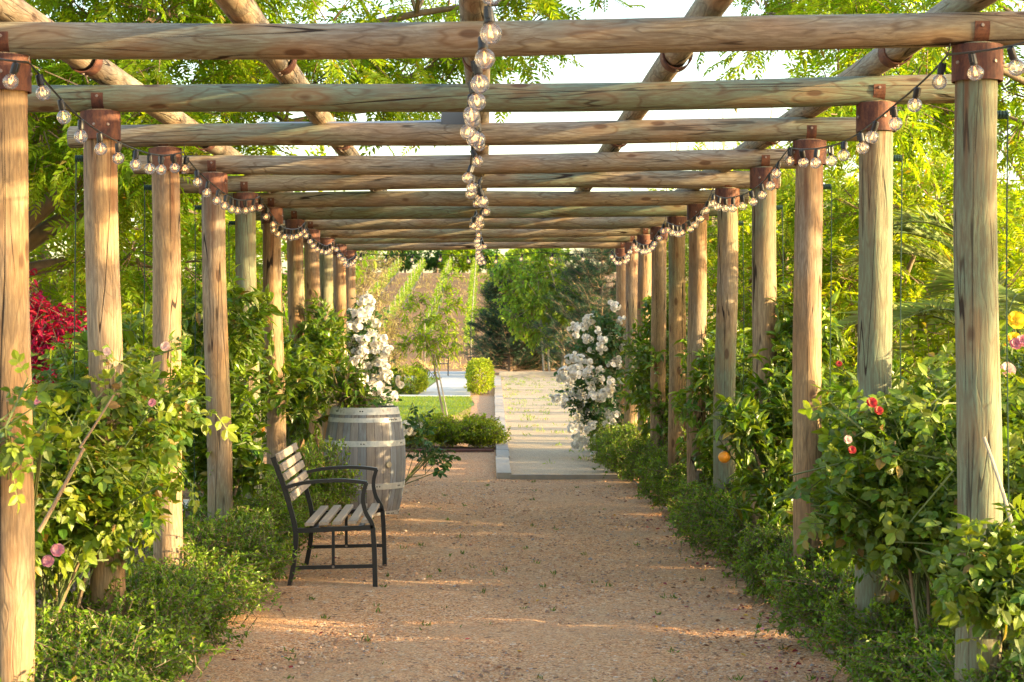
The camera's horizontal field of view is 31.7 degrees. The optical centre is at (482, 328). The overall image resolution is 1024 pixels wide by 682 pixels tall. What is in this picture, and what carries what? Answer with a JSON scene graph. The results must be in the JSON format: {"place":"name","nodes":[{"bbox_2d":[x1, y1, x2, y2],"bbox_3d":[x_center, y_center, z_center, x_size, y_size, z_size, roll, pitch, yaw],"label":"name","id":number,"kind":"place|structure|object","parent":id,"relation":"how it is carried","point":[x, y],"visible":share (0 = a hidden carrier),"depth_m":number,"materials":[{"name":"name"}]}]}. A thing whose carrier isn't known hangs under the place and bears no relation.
{"place":"outdoors","nodes":[
{"label":"outdoors","id":0,"kind":"place"},
{"bbox_2d":[238,395,473,419],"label":"lawn","id":1,"kind":"structure","parent":0,"point":[434,405],"depth_m":38.93,"materials":[{"name":"green plant"}]},
{"bbox_2d":[304,251,422,381],"bbox_3d":[-2.576,0.003,35.002,2.345,3.502,2.725,0,0,-40],"label":"olive tree","id":2,"kind":"object","parent":1,"relation":"on","point":[372,275],"visible":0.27,"depth_m":34.68,"materials":[{"name":"green plant"}]},
{"bbox_2d":[29,273,910,493],"bbox_3d":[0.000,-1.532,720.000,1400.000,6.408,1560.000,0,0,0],"label":"ground","id":3,"kind":"structure","parent":0,"point":[461,318],"depth_m":110.05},
{"bbox_2d":[29,268,87,417],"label":"bougainvillea","id":4,"kind":"object","parent":3,"relation":"on","point":[41,335],"visible":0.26,"depth_m":13.53,"materials":[{"name":"red plant"}]},
{"bbox_2d":[35,493,206,608],"bbox_3d":[-2.360,1.658,6.100,1.280,0.001,24.200,0,0,0],"label":"mulch bed","id":5,"kind":"object","parent":3,"relation":"on","point":[186,495],"visible":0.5,"depth_m":13.37,"materials":[{"name":"brown soil"}]},
{"bbox_2d":[0,330,238,633],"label":"rose bush","id":6,"kind":"object","parent":5,"relation":"on","point":[98,498],"visible":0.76,"depth_m":8.10,"materials":[{"name":"green plant"}]},
{"bbox_2d":[37,447,84,532],"bbox_3d":[-1.765,0.675,7.548,0.208,0.351,0.020,0,0,-30],"label":"cut cane","id":7,"kind":"object","parent":6,"relation":"attached to","point":[51,508],"visible":1,"depth_m":7.54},
{"bbox_2d":[46,298,204,598],"bbox_3d":[-2.090,0.693,10.588,0.966,1.988,0.953,0,0,-27],"label":"citrus bush","id":8,"kind":"object","parent":5,"relation":"on","point":[132,334],"visible":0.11,"depth_m":10.56,"materials":[{"name":"green plant"}]},
{"bbox_2d":[151,260,284,520],"bbox_3d":[-1.876,0.589,12.434,0.999,2.201,1.493,0,0,-11],"label":"citrus bush","id":9,"kind":"object","parent":5,"relation":"on","point":[251,321],"visible":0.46,"depth_m":12.15,"materials":[{"name":"green plant"}]},
{"bbox_2d":[200,467,323,517],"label":"box bush","id":10,"kind":"object","parent":5,"relation":"on","point":[272,478],"visible":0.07,"depth_m":13.82,"materials":[{"name":"green plant"}]},
{"bbox_2d":[234,290,359,458],"bbox_3d":[-1.726,0.658,16.170,1.210,2.064,2.766,0,0,0],"label":"citrus bush","id":11,"kind":"object","parent":5,"relation":"on","point":[310,360],"visible":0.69,"depth_m":16.21,"materials":[{"name":"green plant"}]},
{"bbox_2d":[29,61,286,382],"bbox_3d":[-4.320,-0.749,19.398,4.727,5.039,3.972,0,0,21],"label":"pistache tree","id":12,"kind":"object","parent":3,"relation":"on","point":[48,284],"visible":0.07,"depth_m":18.62,"materials":[{"name":"green plant"}]},
{"bbox_2d":[66,119,329,343],"bbox_3d":[-3.862,-0.568,24.649,4.049,4.638,3.659,0,0,0],"label":"leafy tree","id":13,"kind":"object","parent":3,"relation":"on","point":[284,248],"visible":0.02,"depth_m":24.55,"materials":[{"name":"green plant"}]},
{"bbox_2d":[184,154,376,343],"bbox_3d":[-3.636,-0.607,30.372,3.727,4.758,3.442,0,0,0],"label":"leafy tree","id":14,"kind":"object","parent":3,"relation":"on","point":[359,271],"visible":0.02,"depth_m":30.46,"materials":[{"name":"green plant"}]},
{"bbox_2d":[265,433,366,525],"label":"box bush","id":15,"kind":"object","parent":3,"relation":"on","point":[312,459],"visible":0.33,"depth_m":14.80,"materials":[{"name":"green plant"}]},
{"bbox_2d":[24,0,645,349],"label":"pistache tree","id":16,"kind":"object","parent":3,"relation":"on","point":[51,153],"visible":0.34,"depth_m":13.81,"materials":[{"name":"green plant"}]},
{"bbox_2d":[262,434,473,448],"bbox_3d":[-1.715,1.658,28.270,3.366,0.001,8.433,0,0,-3],"label":"planting bed","id":17,"kind":"object","parent":3,"relation":"on","point":[451,447],"visible":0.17,"depth_m":25.20,"materials":[{"name":"brown soil"}]},
{"bbox_2d":[402,415,442,448],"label":"box bush","id":18,"kind":"object","parent":17,"relation":"on","point":[429,437],"visible":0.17,"depth_m":24.88,"materials":[{"name":"green plant"}]},
{"bbox_2d":[429,415,463,446],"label":"box bush","id":19,"kind":"object","parent":17,"relation":"on","point":[446,427],"visible":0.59,"depth_m":25.13,"materials":[{"name":"green plant"}]},
{"bbox_2d":[357,256,402,309],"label":"vine row","id":20,"kind":"object","parent":3,"relation":"on","point":[393,274],"visible":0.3,"depth_m":132.50,"materials":[{"name":"green plant"}]},
{"bbox_2d":[377,256,426,340],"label":"vine row","id":21,"kind":"object","parent":3,"relation":"on","point":[415,276],"visible":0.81,"depth_m":116.19,"materials":[{"name":"green plant"}]},
{"bbox_2d":[389,250,423,272],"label":"hilltop tree","id":22,"kind":"object","parent":3,"relation":"on","point":[407,264],"visible":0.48,"depth_m":158.79,"materials":[{"name":"green plant"}]},
{"bbox_2d":[389,364,429,393],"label":"hedge","id":23,"kind":"object","parent":3,"relation":"on","point":[420,383],"visible":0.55,"depth_m":45.61,"materials":[{"name":"green plant"}]},
{"bbox_2d":[392,260,471,415],"bbox_3d":[-0.768,0.347,27.858,0.971,2.814,1.450,0,0,34],"label":"young tree","id":24,"kind":"object","parent":3,"relation":"on","point":[430,343],"visible":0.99,"depth_m":27.87,"materials":[{"name":"green plant"}]},
{"bbox_2d":[398,378,470,396],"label":"concrete walk","id":25,"kind":"structure","parent":3,"relation":"on","point":[452,386],"depth_m":49.85,"materials":[{"name":"grey concrete"}]},
{"bbox_2d":[416,257,453,361],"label":"vine row","id":26,"kind":"object","parent":3,"relation":"on","point":[447,265],"visible":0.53,"depth_m":106.92,"materials":[{"name":"green plant"}]},
{"bbox_2d":[421,250,453,272],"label":"hilltop tree","id":27,"kind":"object","parent":3,"relation":"on","point":[431,262],"visible":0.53,"depth_m":161.81,"materials":[{"name":"green plant"}]},
{"bbox_2d":[437,249,475,272],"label":"hilltop tree","id":28,"kind":"object","parent":3,"relation":"on","point":[463,265],"visible":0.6,"depth_m":156.81,"materials":[{"name":"green plant"}]},
{"bbox_2d":[461,257,478,360],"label":"vine row","id":29,"kind":"object","parent":3,"relation":"on","point":[471,288],"visible":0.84,"depth_m":104.77,"materials":[{"name":"green plant"}]},
{"bbox_2d":[451,378,495,451],"bbox_3d":[-0.285,1.654,42.553,1.121,0.001,36.901,0,0,0],"label":"gravel strip","id":30,"kind":"object","parent":3,"relation":"on","point":[484,402],"visible":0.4,"depth_m":37.93,"materials":[{"name":"beige gravel"}]},
{"bbox_2d":[463,357,495,394],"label":"hedge","id":31,"kind":"object","parent":30,"relation":"on","point":[474,366],"visible":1,"depth_m":45.37,"materials":[{"name":"green plant"}]},
{"bbox_2d":[452,417,511,448],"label":"box bush","id":32,"kind":"object","parent":30,"relation":"on","point":[482,433],"visible":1,"depth_m":24.86,"materials":[{"name":"green plant"}]},
{"bbox_2d":[356,271,592,370],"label":"hill weeds","id":33,"kind":"object","parent":3,"relation":"on","point":[457,329],"visible":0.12,"depth_m":111.50,"materials":[{"name":"beige plant"}]},
{"bbox_2d":[494,375,510,478],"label":"kerb","id":34,"kind":"structure","parent":3,"relation":"on","point":[502,459],"depth_m":24.25,"materials":[{"name":"grey concrete"}]},
{"bbox_2d":[470,253,539,367],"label":"leafy tree","id":35,"kind":"object","parent":3,"relation":"on","point":[493,263],"visible":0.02,"depth_m":72.42,"materials":[{"name":"green plant"}]},
{"bbox_2d":[459,260,560,370],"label":"conifer","id":36,"kind":"object","parent":3,"relation":"on","point":[496,350],"visible":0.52,"depth_m":65.64,"materials":[{"name":"green plant"}]},
{"bbox_2d":[0,0,1023,681],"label":"pergola","id":37,"kind":"object","parent":3,"relation":"on","point":[318,198],"visible":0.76,"depth_m":8.37,"materials":[{"name":"brown wood"}]},
{"bbox_2d":[74,155,82,586],"bbox_3d":[-1.892,0.267,8.460,0.057,2.166,0.032,0,0,0],"label":"cable","id":38,"kind":"object","parent":37,"relation":"hanging from","point":[78,158],"visible":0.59,"depth_m":8.46,"materials":[{"name":"black plastic"}]},
{"bbox_2d":[0,54,357,267],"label":"string lights","id":39,"kind":"object","parent":37,"relation":"hanging from","point":[14,70],"visible":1,"depth_m":9.40,"materials":[{"name":"glass"}]},
{"bbox_2d":[259,112,466,123],"bbox_3d":[-0.673,-1.181,10.128,1.173,0.079,0.094,0,0,0],"label":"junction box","id":40,"kind":"object","parent":37,"relation":"attached to","point":[452,118],"visible":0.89,"depth_m":10.12,"materials":[{"name":"grey metal"}]},
{"bbox_2d":[460,0,501,265],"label":"string lights","id":41,"kind":"object","parent":37,"relation":"hanging from","point":[473,123],"visible":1,"depth_m":6.29,"materials":[{"name":"glass"}]},
{"bbox_2d":[359,248,614,263],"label":"string lights","id":42,"kind":"object","parent":37,"relation":"hanging from","point":[552,255],"visible":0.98,"depth_m":24.06,"materials":[{"name":"glass"}]},
{"bbox_2d":[610,42,1023,264],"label":"string lights","id":43,"kind":"object","parent":37,"relation":"hanging from","point":[941,66],"visible":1,"depth_m":8.93,"materials":[{"name":"glass"}]},
{"bbox_2d":[823,184,831,426],"bbox_3d":[1.936,0.267,10.142,0.057,2.166,0.032,0,0,0],"label":"cable","id":44,"kind":"object","parent":37,"relation":"hanging from","point":[827,186],"visible":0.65,"depth_m":10.14,"materials":[{"name":"black plastic"}]},
{"bbox_2d":[893,155,902,604],"bbox_3d":[1.940,0.267,8.448,0.057,2.166,0.032,0,0,0],"label":"cable","id":45,"kind":"object","parent":37,"relation":"hanging from","point":[898,158],"visible":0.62,"depth_m":8.45,"materials":[{"name":"black plastic"}]},
{"bbox_2d":[982,437,1016,534],"bbox_3d":[1.863,0.592,6.475,0.135,0.407,0.016,0,0,25],"label":"garden stake","id":46,"kind":"object","parent":37,"relation":"attached to","point":[1005,501],"visible":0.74,"depth_m":6.48,"materials":[{"name":"wood"}]},
{"bbox_2d":[997,111,1008,656],"bbox_3d":[1.940,0.267,6.736,0.057,2.166,0.032,0,0,0],"label":"cable","id":47,"kind":"object","parent":37,"relation":"hanging from","point":[1002,114],"visible":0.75,"depth_m":6.73,"materials":[{"name":"black plastic"}]},
{"bbox_2d":[479,261,587,370],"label":"conifer","id":48,"kind":"object","parent":3,"relation":"on","point":[552,365],"visible":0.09,"depth_m":66.36,"materials":[{"name":"green plant"}]},
{"bbox_2d":[499,371,594,376],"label":"end board","id":49,"kind":"object","parent":3,"relation":"on","point":[526,373],"visible":0.36,"depth_m":61.02,"materials":[{"name":"wood"}]},
{"bbox_2d":[491,248,605,370],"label":"leafy tree","id":50,"kind":"object","parent":3,"relation":"on","point":[532,301],"visible":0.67,"depth_m":62.67,"materials":[{"name":"green plant"}]},
{"bbox_2d":[510,474,638,478],"bbox_3d":[2.200,1.650,19.860,3.800,0.090,0.050,0,0,0],"label":"edge board","id":51,"kind":"object","parent":3,"relation":"on","point":[562,476],"visible":0.21,"depth_m":19.84,"materials":[{"name":"wood"}]},
{"bbox_2d":[549,300,625,459],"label":"white rose bush","id":52,"kind":"object","parent":3,"relation":"on","point":[602,349],"visible":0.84,"depth_m":22.70,"materials":[{"name":"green plant"}]},
{"bbox_2d":[529,248,651,372],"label":"conifer","id":53,"kind":"object","parent":3,"relation":"on","point":[588,268],"visible":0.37,"depth_m":60.95,"materials":[{"name":"green plant"}]},
{"bbox_2d":[588,420,637,471],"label":"box bush","id":54,"kind":"object","parent":3,"relation":"on","point":[613,440],"visible":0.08,"depth_m":20.50,"materials":[{"name":"green plant"}]},
{"bbox_2d":[588,421,637,464],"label":"box bush","id":55,"kind":"object","parent":3,"relation":"on","point":[625,426],"visible":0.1,"depth_m":21.30,"materials":[{"name":"green plant"}]},
{"bbox_2d":[629,142,858,332],"bbox_3d":[5.338,-1.015,36.024,4.888,5.544,4.544,0,0,0],"label":"lime tree","id":56,"kind":"object","parent":3,"relation":"on","point":[842,178],"visible":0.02,"depth_m":35.49,"materials":[{"name":"green plant"}]},
{"bbox_2d":[666,142,856,389],"bbox_3d":[3.890,-0.468,25.518,3.290,4.455,3.304,0,0,-41],"label":"lime tree","id":57,"kind":"object","parent":3,"relation":"on","point":[712,237],"visible":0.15,"depth_m":24.82,"materials":[{"name":"green plant"}]},
{"bbox_2d":[712,540,849,661],"bbox_3d":[2.690,1.658,9.000,1.820,0.001,30.000,0,0,0],"label":"mulch bed","id":58,"kind":"object","parent":3,"relation":"on","point":[821,629],"depth_m":9.45,"materials":[{"name":"brown soil"}]},
{"bbox_2d":[602,434,667,480],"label":"box bush","id":59,"kind":"object","parent":58,"relation":"on","point":[639,450],"visible":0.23,"depth_m":18.73,"materials":[{"name":"green plant"}]},
{"bbox_2d":[633,454,686,499],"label":"box bush","id":60,"kind":"object","parent":58,"relation":"on","point":[644,493],"visible":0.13,"depth_m":16.92,"materials":[{"name":"green plant"}]},
{"bbox_2d":[635,441,686,492],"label":"box bush","id":61,"kind":"object","parent":58,"relation":"on","point":[663,452],"visible":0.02,"depth_m":17.71,"materials":[{"name":"green plant"}]},
{"bbox_2d":[616,283,710,449],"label":"citrus bush","id":62,"kind":"object","parent":58,"relation":"on","point":[639,378],"visible":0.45,"depth_m":19.07,"materials":[{"name":"green plant"}]},
{"bbox_2d":[646,461,686,511],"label":"box bush","id":63,"kind":"object","parent":58,"relation":"on","point":[682,472],"visible":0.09,"depth_m":15.97,"materials":[{"name":"green plant"}]},
{"bbox_2d":[660,473,743,512],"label":"box bush","id":64,"kind":"object","parent":58,"relation":"on","point":[710,483],"visible":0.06,"depth_m":15.47,"materials":[{"name":"green plant"}]},
{"bbox_2d":[665,478,741,536],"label":"box bush","id":65,"kind":"object","parent":58,"relation":"on","point":[684,489],"visible":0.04,"depth_m":14.33,"materials":[{"name":"green plant"}]},
{"bbox_2d":[666,472,749,543],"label":"box bush","id":66,"kind":"object","parent":58,"relation":"on","point":[689,506],"visible":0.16,"depth_m":13.47,"materials":[{"name":"green plant"}]},
{"bbox_2d":[669,489,749,560],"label":"box bush","id":67,"kind":"object","parent":58,"relation":"on","point":[708,524],"visible":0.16,"depth_m":12.69,"materials":[{"name":"green plant"}]},
{"bbox_2d":[669,319,781,479],"bbox_3d":[2.021,0.789,15.147,0.927,1.794,1.796,0,0,0],"label":"citrus bush","id":68,"kind":"object","parent":58,"relation":"on","point":[706,384],"visible":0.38,"depth_m":14.96,"materials":[{"name":"green plant"}]},
{"bbox_2d":[707,491,792,579],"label":"box bush","id":69,"kind":"object","parent":58,"relation":"on","point":[734,523],"visible":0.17,"depth_m":11.82,"materials":[{"name":"green plant"}]},
{"bbox_2d":[732,518,792,606],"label":"box bush","id":70,"kind":"object","parent":58,"relation":"on","point":[762,541],"visible":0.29,"depth_m":10.85,"materials":[{"name":"green plant"}]},
{"bbox_2d":[706,281,852,535],"bbox_3d":[1.980,0.680,11.660,1.028,2.016,1.321,0,0,20],"label":"citrus bush","id":71,"kind":"object","parent":58,"relation":"on","point":[752,430],"visible":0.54,"depth_m":11.40,"materials":[{"name":"green plant"}]},
{"bbox_2d":[756,525,839,624],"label":"box bush","id":72,"kind":"object","parent":58,"relation":"on","point":[779,556],"visible":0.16,"depth_m":9.97,"materials":[{"name":"green plant"}]},
{"bbox_2d":[753,550,935,647],"bbox_3d":[1.904,1.403,9.220,0.922,0.564,0.904,0,0,32],"label":"box bush","id":73,"kind":"object","parent":58,"relation":"on","point":[812,592],"visible":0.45,"depth_m":9.24,"materials":[{"name":"green plant"}]},
{"bbox_2d":[825,359,910,398],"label":"rose bush","id":74,"kind":"object","parent":58,"relation":"on","point":[843,379],"visible":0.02,"depth_m":12.13,"materials":[{"name":"green plant"}]},
{"bbox_2d":[791,576,953,680],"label":"box bush","id":75,"kind":"object","parent":58,"relation":"on","point":[897,616],"visible":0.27,"depth_m":8.28,"materials":[{"name":"green plant"}]},
{"bbox_2d":[805,354,943,594],"bbox_3d":[2.183,0.909,9.851,0.920,1.560,1.065,0,0,0],"label":"citrus bush","id":76,"kind":"object","parent":58,"relation":"on","point":[895,372],"visible":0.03,"depth_m":9.86,"materials":[{"name":"green plant"}]},
{"bbox_2d":[766,311,1023,673],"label":"rose bush","id":77,"kind":"object","parent":58,"relation":"on","point":[887,503],"visible":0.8,"depth_m":7.56,"materials":[{"name":"green plant"}]},
{"bbox_2d":[827,611,1012,681],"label":"box bush","id":78,"kind":"object","parent":58,"relation":"on","point":[937,637],"visible":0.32,"depth_m":7.40,"materials":[{"name":"green plant"}]},
{"bbox_2d":[899,342,954,411],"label":"rose bush","id":79,"kind":"object","parent":58,"relation":"on","point":[950,346],"visible":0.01,"depth_m":10.09,"materials":[{"name":"green plant"}]},
{"bbox_2d":[880,627,1023,681],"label":"box bush","id":80,"kind":"object","parent":58,"relation":"on","point":[1010,671],"visible":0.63,"depth_m":6.80,"materials":[{"name":"green plant"}]},
{"bbox_2d":[892,304,1020,393],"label":"shrub","id":81,"kind":"object","parent":58,"relation":"on","point":[935,342],"visible":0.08,"depth_m":12.71,"materials":[{"name":"green plant"}]},
{"bbox_2d":[686,135,1023,382],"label":"lime tree","id":82,"kind":"object","parent":3,"relation":"on","point":[847,279],"visible":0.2,"depth_m":16.86,"materials":[{"name":"green plant"}]},
{"bbox_2d":[696,0,1023,200],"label":"pistache tree","id":83,"kind":"object","parent":3,"relation":"on","point":[937,117],"visible":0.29,"depth_m":13.86,"materials":[{"name":"green plant"}]},
{"bbox_2d":[786,169,1023,380],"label":"lime tree","id":84,"kind":"object","parent":3,"relation":"on","point":[1015,200],"visible":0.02,"depth_m":21.55,"materials":[{"name":"green plant"}]},
{"bbox_2d":[823,205,1023,374],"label":"palm","id":85,"kind":"object","parent":3,"relation":"on","point":[938,308],"visible":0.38,"depth_m":13.06,"materials":[{"name":"green plant"}]},
{"bbox_2d":[159,452,852,681],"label":"gravel path","id":86,"kind":"structure","parent":0,"point":[632,650],"depth_m":10.70,"materials":[{"name":"beige gravel"}]},
{"bbox_2d":[0,631,150,681],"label":"box bush","id":87,"kind":"object","parent":86,"relation":"on","point":[88,673],"visible":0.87,"depth_m":6.75,"materials":[{"name":"green plant"}]},
{"bbox_2d":[35,576,216,678],"bbox_3d":[-1.684,1.409,8.335,0.908,0.551,1.008,0,0,-8],"label":"box bush","id":88,"kind":"object","parent":86,"relation":"on","point":[177,605],"visible":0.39,"depth_m":8.32,"materials":[{"name":"green plant"}]},
{"bbox_2d":[35,599,229,681],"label":"box bush","id":89,"kind":"object","parent":86,"relation":"on","point":[59,629],"visible":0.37,"depth_m":7.44,"materials":[{"name":"green plant"}]},
{"bbox_2d":[126,561,268,649],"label":"box bush","id":90,"kind":"object","parent":86,"relation":"on","point":[142,576],"visible":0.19,"depth_m":9.13,"materials":[{"name":"green plant"}]},
{"bbox_2d":[126,532,284,615],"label":"box bush","id":91,"kind":"object","parent":86,"relation":"on","point":[193,562],"visible":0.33,"depth_m":10.10,"materials":[{"name":"green plant"}]},
{"bbox_2d":[140,508,300,597],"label":"box bush","id":92,"kind":"object","parent":86,"relation":"on","point":[227,536],"visible":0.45,"depth_m":10.87,"materials":[{"name":"green plant"}]},
{"bbox_2d":[183,500,305,579],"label":"box bush","id":93,"kind":"object","parent":86,"relation":"on","point":[277,535],"visible":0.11,"depth_m":11.84,"materials":[{"name":"green plant"}]},
{"bbox_2d":[182,488,314,551],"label":"box bush","id":94,"kind":"object","parent":86,"relation":"on","point":[285,515],"visible":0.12,"depth_m":12.71,"materials":[{"name":"green plant"}]},
{"bbox_2d":[236,485,321,541],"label":"box bush","id":95,"kind":"object","parent":86,"relation":"on","point":[302,519],"visible":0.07,"depth_m":13.51,"materials":[{"name":"green plant"}]},
{"bbox_2d":[274,462,338,527],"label":"box bush","id":96,"kind":"object","parent":86,"relation":"on","point":[326,494],"visible":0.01,"depth_m":14.42,"materials":[{"name":"green plant"}]},
{"bbox_2d":[270,443,386,586],"bbox_3d":[-1.013,1.226,12.050,0.683,0.863,1.145,0,0,0],"label":"bench","id":97,"kind":"object","parent":86,"relation":"on","point":[301,482],"visible":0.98,"depth_m":11.63,"materials":[{"name":"black paint"}]},
{"bbox_2d":[324,405,405,515],"bbox_3d":[-1.055,1.171,16.100,0.732,0.957,0.732,0,0,0],"label":"barrel","id":98,"kind":"object","parent":86,"relation":"on","point":[374,437],"visible":0.66,"depth_m":15.80,"materials":[{"name":"grey wood"}]},
{"bbox_2d":[324,353,380,410],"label":"barrel plant","id":99,"kind":"object","parent":98,"relation":"in","point":[350,391],"visible":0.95,"depth_m":16.01,"materials":[{"name":"green plant"}]},
{"bbox_2d":[344,291,404,402],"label":"white rose bush","id":100,"kind":"object","parent":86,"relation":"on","point":[379,375],"visible":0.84,"depth_m":22.29,"materials":[{"name":"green plant"}]},
{"bbox_2d":[364,381,460,484],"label":"white rose bush","id":101,"kind":"object","parent":86,"relation":"on","point":[415,424],"visible":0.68,"depth_m":17.12,"materials":[{"name":"green plant"}]},
{"bbox_2d":[235,480,815,681],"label":"gravel weeds","id":102,"kind":"object","parent":86,"relation":"on","point":[659,613],"visible":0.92,"depth_m":11.04,"materials":[{"name":"green plant"}]},
{"bbox_2d":[232,495,830,681],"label":"fallen petals","id":103,"kind":"object","parent":86,"relation":"on","point":[776,668],"visible":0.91,"depth_m":10.09,"materials":[{"name":"plant"}]},
{"bbox_2d":[597,422,649,479],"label":"box bush","id":104,"kind":"object","parent":86,"relation":"on","point":[612,459],"visible":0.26,"depth_m":19.52,"materials":[{"name":"green plant"}]},
{"bbox_2d":[32,0,1023,272],"label":"sky","id":105,"kind":"structure","parent":0,"point":[599,68],"materials":[{"name":"white"}]},
{"bbox_2d":[501,377,686,473],"bbox_3d":[2.350,1.630,40.450,4.100,0.001,41.100,0,0,0],"label":"court surface","id":106,"kind":"object","parent":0,"point":[532,454],"visible":0.4,"depth_m":28.09,"materials":[{"name":"beige concrete"}]},
{"bbox_2d":[499,375,612,463],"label":"court weeds","id":107,"kind":"object","parent":106,"relation":"on","point":[551,404],"visible":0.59,"depth_m":38.62,"materials":[{"name":"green plant"}]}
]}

